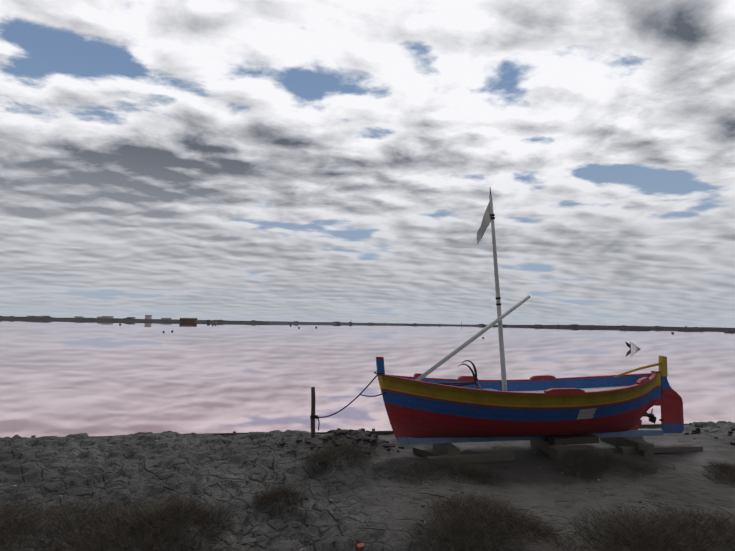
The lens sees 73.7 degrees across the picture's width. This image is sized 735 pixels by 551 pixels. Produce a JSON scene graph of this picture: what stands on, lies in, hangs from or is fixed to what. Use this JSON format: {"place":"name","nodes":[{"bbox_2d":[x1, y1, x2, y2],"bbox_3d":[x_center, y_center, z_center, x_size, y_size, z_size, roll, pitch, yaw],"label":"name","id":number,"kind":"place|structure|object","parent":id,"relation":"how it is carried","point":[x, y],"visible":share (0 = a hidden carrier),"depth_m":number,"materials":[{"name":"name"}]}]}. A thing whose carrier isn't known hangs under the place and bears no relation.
{"place":"outdoors","nodes":[
{"label":"outdoors","id":0,"kind":"place"},
{"bbox_2d":[0,319,734,437],"bbox_3d":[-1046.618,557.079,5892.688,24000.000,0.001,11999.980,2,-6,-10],"label":"lake water","id":1,"kind":"structure","parent":0,"point":[61,378],"depth_m":29.48,"materials":[{"name":"pink liquid"}]},
{"bbox_2d":[0,421,734,550],"bbox_3d":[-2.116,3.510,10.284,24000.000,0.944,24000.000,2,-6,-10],"label":"ground","id":2,"kind":"structure","parent":0,"point":[41,463],"depth_m":7.50,"materials":[{"name":"grey soil"}]},
{"bbox_2d":[311,387,314,437],"bbox_3d":[-1.092,2.905,9.852,0.125,1.305,0.100,2,-6,-10],"label":"mooring stake","id":3,"kind":"object","parent":2,"relation":"on","point":[312,411],"visible":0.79,"depth_m":9.83,"materials":[{"name":"brown wood"}]},
{"bbox_2d":[0,425,734,550],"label":"dead plants","id":4,"kind":"object","parent":2,"relation":"on","point":[481,515],"visible":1,"depth_m":6.03,"materials":[{"name":"plant"}]},
{"bbox_2d":[0,423,734,550],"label":"stones","id":5,"kind":"object","parent":2,"relation":"on","point":[340,432],"visible":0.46,"depth_m":9.13,"materials":[{"name":"grey stone"}]},
{"bbox_2d":[31,421,732,437],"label":"edge boards","id":6,"kind":"object","parent":2,"relation":"on","point":[392,432],"visible":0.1,"depth_m":10.72,"materials":[{"name":"brown wood"}]},
{"bbox_2d":[413,434,702,463],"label":"keel blocks","id":7,"kind":"object","parent":2,"relation":"on","point":[553,445],"depth_m":9.25,"materials":[{"name":"wood"}]},
{"bbox_2d":[376,188,683,444],"bbox_3d":[3.416,0.728,9.821,6.624,4.975,2.066,2,-6,-12],"label":"fishing boat","id":8,"kind":"object","parent":7,"relation":"on","point":[421,408],"visible":1,"depth_m":9.01,"materials":[{"name":"multicoloured paint"}]},
{"bbox_2d":[310,371,385,430],"bbox_3d":[-0.419,2.434,9.400,1.781,1.265,0.184,-3,-7,34],"label":"mooring rope","id":9,"kind":"object","parent":8,"relation":"attached to","point":[315,417],"visible":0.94,"depth_m":9.35,"materials":[{"name":"black fabric"}]},
{"bbox_2d":[0,315,734,337],"bbox_3d":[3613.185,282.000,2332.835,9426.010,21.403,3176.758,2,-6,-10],"label":"shore and village","id":10,"kind":"structure","parent":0,"point":[196,320],"depth_m":769.81,"materials":[{"name":"grey"}]},
{"bbox_2d":[0,0,734,327],"label":"sky","id":11,"kind":"structure","parent":0,"point":[230,160],"materials":[{"name":"white"}]},
{"bbox_2d":[625,341,639,348],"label":"bird","id":12,"kind":"object","parent":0,"point":[628,345],"visible":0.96,"depth_m":61.42,"materials":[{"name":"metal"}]}
]}

